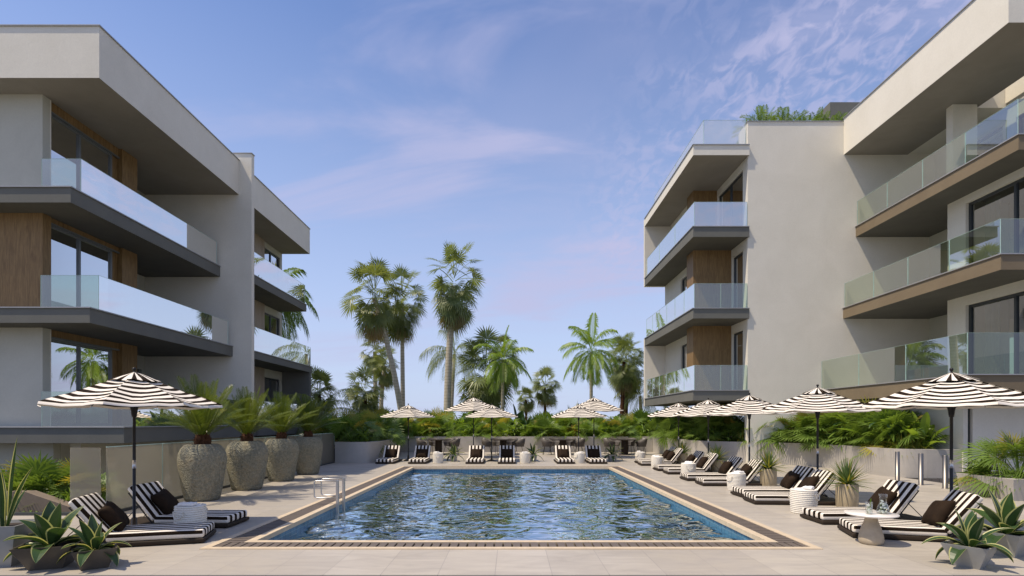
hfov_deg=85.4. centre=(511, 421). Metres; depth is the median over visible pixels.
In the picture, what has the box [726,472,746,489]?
rope basket
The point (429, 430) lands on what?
croton shrub
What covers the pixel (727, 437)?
leafy shrub
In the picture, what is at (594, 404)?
parasol
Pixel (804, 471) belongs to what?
sun lounger
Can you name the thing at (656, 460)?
rope basket
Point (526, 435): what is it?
fan palm shrub
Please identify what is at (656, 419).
fan palm shrub
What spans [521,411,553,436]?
fan palm shrub
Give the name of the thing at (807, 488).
towel
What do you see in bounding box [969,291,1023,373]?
window
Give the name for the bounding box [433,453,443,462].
rope basket
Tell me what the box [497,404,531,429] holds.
banana plant
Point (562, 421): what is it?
fan palm shrub
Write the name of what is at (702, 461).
cushion
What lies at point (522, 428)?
leafy shrub
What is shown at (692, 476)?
sun lounger
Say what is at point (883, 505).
carafe
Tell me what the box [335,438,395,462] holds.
planter wall
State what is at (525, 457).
rope basket
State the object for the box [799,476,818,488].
cushion
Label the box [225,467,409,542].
drain grate
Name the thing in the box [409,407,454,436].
fan palm shrub
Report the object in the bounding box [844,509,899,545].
side table
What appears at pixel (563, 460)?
sun lounger
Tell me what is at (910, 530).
sun lounger
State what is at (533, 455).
potted snake plant
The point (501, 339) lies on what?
palm tree
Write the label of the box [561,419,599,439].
fan palm shrub
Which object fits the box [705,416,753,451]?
fan palm shrub
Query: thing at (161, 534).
sun lounger
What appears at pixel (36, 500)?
retaining wall
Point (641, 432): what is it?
fan palm shrub
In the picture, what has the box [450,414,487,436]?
fan palm shrub
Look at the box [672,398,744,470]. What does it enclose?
parasol
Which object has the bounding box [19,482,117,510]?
fan palm shrub
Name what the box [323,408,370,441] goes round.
fan palm shrub
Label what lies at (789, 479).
cushion
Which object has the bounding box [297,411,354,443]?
fan palm shrub
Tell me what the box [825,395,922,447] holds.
fan palm shrub
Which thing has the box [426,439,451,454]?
dining table
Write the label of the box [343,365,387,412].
palm tree
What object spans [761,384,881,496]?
parasol
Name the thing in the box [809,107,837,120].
roof palm
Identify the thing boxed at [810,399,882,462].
fan palm shrub
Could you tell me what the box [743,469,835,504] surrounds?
sun lounger
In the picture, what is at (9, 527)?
potted snake plant
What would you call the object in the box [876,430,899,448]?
grass tuft
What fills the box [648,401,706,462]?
parasol
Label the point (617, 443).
dining chair
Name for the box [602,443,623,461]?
potted snake plant
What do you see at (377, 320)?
palm tree
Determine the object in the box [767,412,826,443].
fan palm shrub
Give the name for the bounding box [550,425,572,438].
fan palm shrub
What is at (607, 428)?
leafy shrub
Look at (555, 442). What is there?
dining chair
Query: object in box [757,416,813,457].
fan palm shrub
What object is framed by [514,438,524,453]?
dining chair
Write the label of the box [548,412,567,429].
banana plant
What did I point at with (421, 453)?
cushion
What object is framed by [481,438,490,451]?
dining chair
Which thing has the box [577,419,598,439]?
fern palm shrub
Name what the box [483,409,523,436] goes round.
fan palm shrub
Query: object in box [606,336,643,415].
palm tree
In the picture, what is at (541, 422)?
fan palm shrub
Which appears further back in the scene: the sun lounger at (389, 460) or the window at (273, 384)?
the window at (273, 384)
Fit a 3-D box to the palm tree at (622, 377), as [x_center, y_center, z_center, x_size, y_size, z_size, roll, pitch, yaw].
[7.585,-2.398,37.049,3.328,7.314,2.980,0,0,-42]
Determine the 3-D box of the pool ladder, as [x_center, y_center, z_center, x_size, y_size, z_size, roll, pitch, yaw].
[-3.572,1.812,10.920,0.503,1.375,0.456,0,0,0]
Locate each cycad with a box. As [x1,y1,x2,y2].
[142,374,270,443]
[216,387,297,440]
[257,391,317,438]
[289,394,346,436]
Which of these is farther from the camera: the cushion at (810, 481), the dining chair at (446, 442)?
the dining chair at (446, 442)
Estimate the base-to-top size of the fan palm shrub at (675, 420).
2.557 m
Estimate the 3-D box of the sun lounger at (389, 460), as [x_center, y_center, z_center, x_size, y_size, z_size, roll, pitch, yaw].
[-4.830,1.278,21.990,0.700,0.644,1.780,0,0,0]
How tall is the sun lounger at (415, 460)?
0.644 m
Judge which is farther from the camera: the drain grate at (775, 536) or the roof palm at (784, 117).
the roof palm at (784, 117)
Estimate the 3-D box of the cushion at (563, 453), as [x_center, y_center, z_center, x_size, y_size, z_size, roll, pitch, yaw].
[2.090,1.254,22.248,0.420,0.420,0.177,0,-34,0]
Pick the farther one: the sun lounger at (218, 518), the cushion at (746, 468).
the cushion at (746, 468)
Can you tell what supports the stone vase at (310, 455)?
on the pool deck
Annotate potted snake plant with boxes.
[0,440,34,566]
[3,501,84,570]
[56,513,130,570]
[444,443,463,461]
[527,443,544,461]
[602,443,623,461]
[922,509,1013,569]
[956,487,1023,557]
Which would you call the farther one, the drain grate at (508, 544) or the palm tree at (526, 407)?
the palm tree at (526, 407)
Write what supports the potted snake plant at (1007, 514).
on the pool deck
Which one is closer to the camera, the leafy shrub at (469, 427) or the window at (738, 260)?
the window at (738, 260)
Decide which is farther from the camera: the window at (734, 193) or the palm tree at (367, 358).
the palm tree at (367, 358)
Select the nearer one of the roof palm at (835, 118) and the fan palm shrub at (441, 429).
the roof palm at (835, 118)
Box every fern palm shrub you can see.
[436,415,464,436]
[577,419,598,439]
[688,423,718,450]
[850,421,902,461]
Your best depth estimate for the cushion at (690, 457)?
18.21 m
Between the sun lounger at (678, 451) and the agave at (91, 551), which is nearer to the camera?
the agave at (91, 551)
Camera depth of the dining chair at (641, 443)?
26.89 m
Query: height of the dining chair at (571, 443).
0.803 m
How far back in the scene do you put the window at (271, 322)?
27.48 m
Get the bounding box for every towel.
[178,502,200,506]
[731,471,743,473]
[795,486,813,489]
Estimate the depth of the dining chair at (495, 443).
28.18 m
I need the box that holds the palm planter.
[948,428,1023,500]
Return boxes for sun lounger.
[68,493,215,546]
[128,481,248,527]
[375,445,401,463]
[408,445,432,463]
[465,445,485,463]
[498,445,515,463]
[553,445,574,463]
[585,445,606,463]
[634,446,676,462]
[637,448,682,465]
[653,450,704,470]
[662,452,717,474]
[679,456,742,480]
[695,459,764,485]
[730,465,826,496]
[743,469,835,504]
[800,479,921,524]
[837,489,982,541]
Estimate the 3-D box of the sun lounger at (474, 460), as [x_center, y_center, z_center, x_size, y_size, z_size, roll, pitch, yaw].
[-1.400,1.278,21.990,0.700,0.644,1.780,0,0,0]
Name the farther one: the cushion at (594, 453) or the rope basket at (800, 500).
the cushion at (594, 453)
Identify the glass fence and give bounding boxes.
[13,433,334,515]
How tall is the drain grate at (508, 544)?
0.037 m
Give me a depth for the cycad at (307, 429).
16.88 m
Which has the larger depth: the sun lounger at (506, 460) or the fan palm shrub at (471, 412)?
the fan palm shrub at (471, 412)
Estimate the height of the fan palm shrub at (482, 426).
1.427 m
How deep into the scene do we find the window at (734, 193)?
23.01 m
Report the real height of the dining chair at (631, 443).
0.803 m
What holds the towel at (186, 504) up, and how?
in the rope basket at (189, 514)
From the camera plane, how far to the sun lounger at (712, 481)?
13.82 m
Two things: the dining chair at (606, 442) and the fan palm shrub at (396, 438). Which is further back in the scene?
the dining chair at (606, 442)
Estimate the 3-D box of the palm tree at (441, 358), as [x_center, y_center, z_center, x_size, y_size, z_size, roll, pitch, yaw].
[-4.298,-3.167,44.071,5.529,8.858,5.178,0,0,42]
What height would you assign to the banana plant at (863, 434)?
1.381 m
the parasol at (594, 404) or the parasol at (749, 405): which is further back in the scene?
the parasol at (594, 404)
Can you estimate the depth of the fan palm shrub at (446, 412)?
32.41 m
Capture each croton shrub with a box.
[424,424,434,436]
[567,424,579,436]
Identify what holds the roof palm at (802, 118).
on the apartment building at (871, 246)
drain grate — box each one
[214,542,807,546]
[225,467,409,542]
[612,467,796,542]
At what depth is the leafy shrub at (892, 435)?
17.01 m
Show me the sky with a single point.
(543, 136)
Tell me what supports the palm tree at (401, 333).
on the garden ground
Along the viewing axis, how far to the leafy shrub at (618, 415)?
33.17 m
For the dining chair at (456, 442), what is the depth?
26.88 m
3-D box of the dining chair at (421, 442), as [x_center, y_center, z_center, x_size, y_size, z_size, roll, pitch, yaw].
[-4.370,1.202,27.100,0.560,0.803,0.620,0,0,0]
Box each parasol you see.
[37,367,222,524]
[380,404,434,460]
[444,396,498,444]
[466,403,517,460]
[551,403,606,451]
[565,396,622,444]
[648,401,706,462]
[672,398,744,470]
[706,393,795,480]
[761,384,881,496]
[862,368,1023,528]
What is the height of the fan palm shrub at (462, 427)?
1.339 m
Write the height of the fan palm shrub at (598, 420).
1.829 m
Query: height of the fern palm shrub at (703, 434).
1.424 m
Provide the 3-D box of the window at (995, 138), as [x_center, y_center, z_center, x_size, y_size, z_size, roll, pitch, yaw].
[16.500,-8.745,19.700,0.084,2.310,2.400,0,0,0]
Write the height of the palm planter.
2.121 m
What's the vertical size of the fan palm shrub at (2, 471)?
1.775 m
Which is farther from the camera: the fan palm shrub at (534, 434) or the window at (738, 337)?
the fan palm shrub at (534, 434)
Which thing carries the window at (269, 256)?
in the apartment building at (152, 226)
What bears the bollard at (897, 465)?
on the pool deck
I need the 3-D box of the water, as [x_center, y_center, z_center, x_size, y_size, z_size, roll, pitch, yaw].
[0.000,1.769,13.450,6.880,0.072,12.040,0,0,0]
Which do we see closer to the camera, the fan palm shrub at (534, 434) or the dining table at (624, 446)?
the dining table at (624, 446)
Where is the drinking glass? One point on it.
(868, 510)
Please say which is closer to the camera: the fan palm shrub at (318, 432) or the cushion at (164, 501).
the cushion at (164, 501)
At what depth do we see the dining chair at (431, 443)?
27.83 m
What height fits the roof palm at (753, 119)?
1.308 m
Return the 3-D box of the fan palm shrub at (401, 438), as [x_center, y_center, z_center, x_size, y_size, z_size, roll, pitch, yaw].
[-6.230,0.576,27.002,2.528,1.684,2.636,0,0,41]
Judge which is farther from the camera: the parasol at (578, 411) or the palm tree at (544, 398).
the palm tree at (544, 398)
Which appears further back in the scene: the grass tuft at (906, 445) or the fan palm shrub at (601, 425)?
the fan palm shrub at (601, 425)
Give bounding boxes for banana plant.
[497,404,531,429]
[516,411,540,430]
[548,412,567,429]
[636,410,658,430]
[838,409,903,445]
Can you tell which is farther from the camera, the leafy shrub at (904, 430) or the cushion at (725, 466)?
the leafy shrub at (904, 430)
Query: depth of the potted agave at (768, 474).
13.68 m
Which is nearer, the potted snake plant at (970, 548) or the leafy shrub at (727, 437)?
the potted snake plant at (970, 548)
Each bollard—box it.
[895,451,899,480]
[917,453,923,484]
[942,455,947,488]
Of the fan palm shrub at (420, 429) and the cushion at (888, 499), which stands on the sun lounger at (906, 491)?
the cushion at (888, 499)
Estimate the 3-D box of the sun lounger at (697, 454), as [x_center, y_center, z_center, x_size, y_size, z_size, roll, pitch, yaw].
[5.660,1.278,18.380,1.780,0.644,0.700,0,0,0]
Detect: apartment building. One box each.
[0,24,311,505]
[644,0,1023,483]
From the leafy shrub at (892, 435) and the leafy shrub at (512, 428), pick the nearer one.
the leafy shrub at (892, 435)
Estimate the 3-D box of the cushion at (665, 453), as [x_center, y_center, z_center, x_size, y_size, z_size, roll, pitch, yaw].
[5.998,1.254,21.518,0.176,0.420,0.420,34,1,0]
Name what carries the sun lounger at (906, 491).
on the pool deck
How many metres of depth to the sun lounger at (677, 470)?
16.88 m
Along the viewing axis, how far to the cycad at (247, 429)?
13.04 m
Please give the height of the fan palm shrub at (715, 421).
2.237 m
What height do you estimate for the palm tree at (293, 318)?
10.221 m
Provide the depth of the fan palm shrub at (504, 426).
30.17 m
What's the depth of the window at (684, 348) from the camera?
26.30 m
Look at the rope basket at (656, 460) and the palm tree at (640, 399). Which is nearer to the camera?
the rope basket at (656, 460)
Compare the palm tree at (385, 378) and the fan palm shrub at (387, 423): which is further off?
the palm tree at (385, 378)
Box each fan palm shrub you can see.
[0,450,111,511]
[0,457,47,492]
[14,455,129,507]
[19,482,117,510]
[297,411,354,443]
[322,411,384,455]
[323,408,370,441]
[352,409,404,439]
[354,418,405,444]
[358,407,383,418]
[372,406,394,419]
[392,421,409,445]
[394,418,418,438]
[395,417,423,435]
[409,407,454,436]
[410,422,437,439]
[423,421,453,438]
[424,408,459,436]
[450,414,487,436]
[451,423,475,436]
[457,411,500,432]
[466,420,497,441]
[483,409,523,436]
[487,422,517,437]
[519,416,565,442]
[520,427,542,436]
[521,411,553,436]
[524,417,556,436]
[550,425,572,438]
[552,411,583,433]
[554,401,596,436]
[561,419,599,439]
[580,417,618,436]
[584,424,611,440]
[595,418,639,444]
[613,411,645,435]
[621,407,657,436]
[624,425,647,440]
[644,406,671,436]
[649,417,677,449]
[656,404,709,439]
[666,416,719,442]
[671,427,704,446]
[684,415,743,441]
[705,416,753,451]
[731,417,791,454]
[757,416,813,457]
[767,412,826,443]
[772,432,801,448]
[783,412,851,445]
[797,425,851,452]
[799,417,891,452]
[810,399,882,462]
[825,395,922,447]
[845,409,949,457]
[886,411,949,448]
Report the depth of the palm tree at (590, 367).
33.90 m
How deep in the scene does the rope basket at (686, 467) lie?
15.92 m
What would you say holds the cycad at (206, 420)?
in the stone vase at (201, 469)
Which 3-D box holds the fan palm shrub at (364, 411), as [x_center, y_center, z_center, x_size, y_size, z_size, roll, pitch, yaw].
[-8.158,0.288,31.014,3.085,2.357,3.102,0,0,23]
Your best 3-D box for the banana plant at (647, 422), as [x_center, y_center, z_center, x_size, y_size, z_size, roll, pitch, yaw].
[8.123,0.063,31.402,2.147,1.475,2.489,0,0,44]
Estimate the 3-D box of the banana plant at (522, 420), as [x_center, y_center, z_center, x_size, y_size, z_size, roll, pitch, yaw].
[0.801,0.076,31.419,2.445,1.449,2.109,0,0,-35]
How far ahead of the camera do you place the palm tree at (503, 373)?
33.61 m
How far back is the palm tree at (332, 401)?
26.93 m
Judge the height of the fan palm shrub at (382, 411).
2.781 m
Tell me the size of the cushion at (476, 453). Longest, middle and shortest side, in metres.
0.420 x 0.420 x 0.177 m
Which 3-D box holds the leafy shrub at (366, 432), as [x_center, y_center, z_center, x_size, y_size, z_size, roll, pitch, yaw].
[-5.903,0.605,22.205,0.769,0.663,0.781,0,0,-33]
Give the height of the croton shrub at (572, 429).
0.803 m
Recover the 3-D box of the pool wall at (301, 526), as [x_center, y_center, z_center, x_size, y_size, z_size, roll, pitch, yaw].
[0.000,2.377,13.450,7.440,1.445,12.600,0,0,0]
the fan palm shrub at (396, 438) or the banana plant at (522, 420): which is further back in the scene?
the banana plant at (522, 420)
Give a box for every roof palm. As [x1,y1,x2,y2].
[730,114,760,143]
[732,104,782,136]
[772,107,808,120]
[786,109,822,120]
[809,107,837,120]
[819,110,830,120]
[823,111,847,120]
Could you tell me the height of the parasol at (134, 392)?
2.390 m
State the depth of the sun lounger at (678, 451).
20.21 m
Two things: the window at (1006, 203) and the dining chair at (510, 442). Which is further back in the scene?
the dining chair at (510, 442)
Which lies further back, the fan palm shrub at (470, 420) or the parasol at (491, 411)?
the fan palm shrub at (470, 420)
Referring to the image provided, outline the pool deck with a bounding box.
[0,452,1023,575]
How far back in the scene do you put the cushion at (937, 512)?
7.53 m
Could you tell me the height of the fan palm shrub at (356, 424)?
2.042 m
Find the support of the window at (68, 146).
in the apartment building at (152, 226)
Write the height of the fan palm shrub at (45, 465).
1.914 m
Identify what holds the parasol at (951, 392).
on the pool deck
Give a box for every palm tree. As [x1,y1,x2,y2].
[280,267,318,342]
[287,388,356,440]
[311,365,337,429]
[339,254,408,409]
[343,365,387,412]
[358,338,391,407]
[368,345,399,408]
[370,263,429,406]
[418,330,487,406]
[426,240,486,413]
[454,325,516,412]
[473,325,533,409]
[488,334,524,409]
[516,386,534,420]
[529,366,562,412]
[558,313,619,398]
[606,332,643,436]
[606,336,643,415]
[613,380,666,413]
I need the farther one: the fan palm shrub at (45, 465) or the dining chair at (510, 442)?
the dining chair at (510, 442)
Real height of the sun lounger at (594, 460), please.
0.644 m
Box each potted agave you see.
[670,439,693,463]
[706,443,728,471]
[750,449,788,485]
[818,455,874,506]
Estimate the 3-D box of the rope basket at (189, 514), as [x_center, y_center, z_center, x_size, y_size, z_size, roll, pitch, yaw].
[-4.640,1.400,8.020,0.426,0.400,0.472,0,0,17]
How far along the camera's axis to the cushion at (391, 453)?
22.17 m
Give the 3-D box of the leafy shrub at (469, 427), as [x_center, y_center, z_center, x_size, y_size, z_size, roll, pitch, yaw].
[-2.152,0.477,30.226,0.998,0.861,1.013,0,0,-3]
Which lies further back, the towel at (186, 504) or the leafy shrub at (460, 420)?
the leafy shrub at (460, 420)
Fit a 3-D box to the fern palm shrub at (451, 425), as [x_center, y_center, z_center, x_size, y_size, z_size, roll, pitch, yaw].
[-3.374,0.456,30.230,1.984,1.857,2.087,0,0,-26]
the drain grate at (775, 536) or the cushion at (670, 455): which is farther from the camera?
the cushion at (670, 455)
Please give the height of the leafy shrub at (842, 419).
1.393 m
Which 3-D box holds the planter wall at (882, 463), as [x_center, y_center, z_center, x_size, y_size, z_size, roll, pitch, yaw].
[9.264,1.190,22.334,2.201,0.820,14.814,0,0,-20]
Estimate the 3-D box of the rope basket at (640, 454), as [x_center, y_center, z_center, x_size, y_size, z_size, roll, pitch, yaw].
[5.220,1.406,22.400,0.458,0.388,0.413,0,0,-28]
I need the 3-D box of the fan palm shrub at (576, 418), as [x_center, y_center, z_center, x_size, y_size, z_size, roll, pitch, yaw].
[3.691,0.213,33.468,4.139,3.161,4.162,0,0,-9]
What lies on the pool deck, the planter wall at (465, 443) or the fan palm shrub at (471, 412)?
the planter wall at (465, 443)
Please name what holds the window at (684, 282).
in the apartment building at (871, 246)
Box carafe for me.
[876,494,888,513]
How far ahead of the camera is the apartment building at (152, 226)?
17.06 m
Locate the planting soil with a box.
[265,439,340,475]
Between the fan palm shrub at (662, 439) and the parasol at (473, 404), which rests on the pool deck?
the parasol at (473, 404)
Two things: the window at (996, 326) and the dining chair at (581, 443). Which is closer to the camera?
the window at (996, 326)
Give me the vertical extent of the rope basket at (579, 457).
0.400 m
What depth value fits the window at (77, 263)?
16.64 m
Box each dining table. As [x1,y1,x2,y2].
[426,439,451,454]
[492,439,515,454]
[550,439,575,444]
[612,439,636,454]
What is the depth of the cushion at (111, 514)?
7.20 m
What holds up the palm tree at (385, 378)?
on the garden ground
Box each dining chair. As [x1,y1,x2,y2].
[416,438,427,444]
[428,438,436,451]
[443,438,454,453]
[449,438,460,453]
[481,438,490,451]
[490,438,499,453]
[507,438,517,453]
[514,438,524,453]
[541,438,551,454]
[548,438,559,451]
[566,438,575,450]
[574,438,584,450]
[603,438,614,451]
[608,438,620,452]
[626,438,635,453]
[635,438,647,452]
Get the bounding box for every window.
[51,114,111,190]
[51,225,111,308]
[51,339,111,425]
[265,249,278,267]
[265,313,278,335]
[265,377,278,401]
[682,276,686,291]
[682,344,686,368]
[719,172,742,201]
[734,252,742,307]
[734,331,742,389]
[969,177,1023,263]
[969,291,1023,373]
[977,127,1002,155]
[1018,114,1023,132]
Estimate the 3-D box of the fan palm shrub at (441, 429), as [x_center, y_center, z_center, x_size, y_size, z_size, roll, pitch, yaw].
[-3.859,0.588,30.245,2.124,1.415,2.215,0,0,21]
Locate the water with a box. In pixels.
[283,472,741,539]
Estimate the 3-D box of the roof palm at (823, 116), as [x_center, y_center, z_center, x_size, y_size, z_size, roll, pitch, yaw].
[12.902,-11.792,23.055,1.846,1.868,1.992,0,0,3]
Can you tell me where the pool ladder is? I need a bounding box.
[313,478,344,512]
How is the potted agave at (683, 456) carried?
on the pool deck
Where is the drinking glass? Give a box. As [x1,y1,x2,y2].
[866,499,872,512]
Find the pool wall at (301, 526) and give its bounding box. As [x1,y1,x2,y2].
[268,469,753,539]
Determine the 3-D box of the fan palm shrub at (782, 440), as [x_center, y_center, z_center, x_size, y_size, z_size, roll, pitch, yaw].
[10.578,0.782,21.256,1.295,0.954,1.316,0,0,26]
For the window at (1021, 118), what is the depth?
17.92 m
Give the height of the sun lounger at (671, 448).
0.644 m
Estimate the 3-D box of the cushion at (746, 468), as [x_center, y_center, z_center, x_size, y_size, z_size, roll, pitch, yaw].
[5.929,1.254,14.086,0.177,0.420,0.420,34,9,2]
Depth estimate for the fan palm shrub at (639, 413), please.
32.01 m
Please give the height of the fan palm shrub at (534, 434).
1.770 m
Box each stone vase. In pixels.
[177,443,226,501]
[226,441,268,490]
[265,438,298,481]
[295,436,322,474]
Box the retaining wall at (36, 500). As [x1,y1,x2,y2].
[6,490,73,511]
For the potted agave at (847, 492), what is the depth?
10.29 m
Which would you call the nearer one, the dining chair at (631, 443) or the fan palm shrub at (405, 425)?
the dining chair at (631, 443)
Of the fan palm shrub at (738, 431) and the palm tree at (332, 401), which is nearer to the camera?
the fan palm shrub at (738, 431)
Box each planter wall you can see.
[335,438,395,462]
[400,437,652,451]
[653,437,961,477]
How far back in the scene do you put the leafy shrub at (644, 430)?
30.20 m
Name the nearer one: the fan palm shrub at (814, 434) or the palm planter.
the palm planter
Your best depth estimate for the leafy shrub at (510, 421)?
30.83 m
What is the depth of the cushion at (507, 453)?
22.17 m
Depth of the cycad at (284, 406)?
14.96 m
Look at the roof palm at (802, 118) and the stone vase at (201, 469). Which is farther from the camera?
the roof palm at (802, 118)
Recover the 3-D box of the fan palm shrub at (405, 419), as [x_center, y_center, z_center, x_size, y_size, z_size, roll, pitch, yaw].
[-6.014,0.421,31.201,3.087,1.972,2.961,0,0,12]
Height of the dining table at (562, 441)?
0.745 m
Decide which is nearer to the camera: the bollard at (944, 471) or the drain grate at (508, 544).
the drain grate at (508, 544)
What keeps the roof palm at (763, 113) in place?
on the apartment building at (871, 246)
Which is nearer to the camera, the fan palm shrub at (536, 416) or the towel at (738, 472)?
the towel at (738, 472)
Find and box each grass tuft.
[733,426,744,441]
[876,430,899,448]
[883,433,921,453]
[900,438,929,448]
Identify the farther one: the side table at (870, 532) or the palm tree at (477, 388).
the palm tree at (477, 388)
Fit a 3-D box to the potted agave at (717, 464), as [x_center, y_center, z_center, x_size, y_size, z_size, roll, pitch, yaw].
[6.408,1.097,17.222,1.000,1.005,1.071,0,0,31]
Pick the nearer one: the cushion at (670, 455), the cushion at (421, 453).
the cushion at (670, 455)
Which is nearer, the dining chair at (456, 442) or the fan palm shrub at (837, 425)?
the fan palm shrub at (837, 425)
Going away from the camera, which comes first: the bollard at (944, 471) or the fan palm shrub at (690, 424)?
the bollard at (944, 471)
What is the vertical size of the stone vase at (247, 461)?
1.150 m
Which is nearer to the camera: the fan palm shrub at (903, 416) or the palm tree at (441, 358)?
the fan palm shrub at (903, 416)
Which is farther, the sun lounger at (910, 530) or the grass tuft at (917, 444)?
the grass tuft at (917, 444)
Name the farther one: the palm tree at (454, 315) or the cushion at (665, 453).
the palm tree at (454, 315)
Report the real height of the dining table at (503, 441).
0.745 m
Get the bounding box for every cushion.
[98,501,129,530]
[150,488,178,514]
[385,449,395,457]
[416,449,426,457]
[471,449,481,457]
[502,449,511,457]
[558,449,568,457]
[588,449,599,457]
[662,450,669,458]
[666,450,674,460]
[685,454,695,460]
[696,457,707,467]
[718,461,732,473]
[739,463,751,475]
[780,470,799,488]
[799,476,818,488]
[866,486,897,510]
[921,500,955,525]
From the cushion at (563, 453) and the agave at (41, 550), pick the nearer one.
the agave at (41, 550)
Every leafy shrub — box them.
[355,429,372,441]
[450,416,470,433]
[463,423,479,436]
[505,424,520,435]
[506,419,521,435]
[516,423,528,436]
[598,422,613,436]
[604,413,620,419]
[633,417,649,432]
[638,424,650,435]
[721,429,735,441]
[828,412,865,445]
[862,412,919,447]
[884,419,932,448]
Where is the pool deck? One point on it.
(841, 553)
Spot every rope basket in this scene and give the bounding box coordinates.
[172,503,207,522]
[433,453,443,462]
[519,453,530,462]
[574,453,584,462]
[635,452,645,457]
[650,456,663,467]
[681,463,695,471]
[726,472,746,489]
[788,488,819,513]
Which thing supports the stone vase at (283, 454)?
on the pool deck
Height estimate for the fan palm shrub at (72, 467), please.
1.775 m
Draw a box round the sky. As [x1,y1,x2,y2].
[0,0,970,418]
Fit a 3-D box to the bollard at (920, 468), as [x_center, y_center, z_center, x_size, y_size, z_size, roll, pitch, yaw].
[10.420,1.199,14.100,0.150,0.802,0.150,0,0,0]
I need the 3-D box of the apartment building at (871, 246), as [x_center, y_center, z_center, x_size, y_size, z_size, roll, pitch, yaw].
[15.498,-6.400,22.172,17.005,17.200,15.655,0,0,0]
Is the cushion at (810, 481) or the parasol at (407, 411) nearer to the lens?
the cushion at (810, 481)
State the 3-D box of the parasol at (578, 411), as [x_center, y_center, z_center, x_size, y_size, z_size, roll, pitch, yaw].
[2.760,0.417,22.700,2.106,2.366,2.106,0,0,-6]
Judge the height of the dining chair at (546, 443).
0.803 m
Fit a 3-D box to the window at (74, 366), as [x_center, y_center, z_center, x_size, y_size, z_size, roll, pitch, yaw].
[-13.080,-1.130,16.870,0.084,2.500,2.500,0,0,0]
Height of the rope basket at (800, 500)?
0.420 m

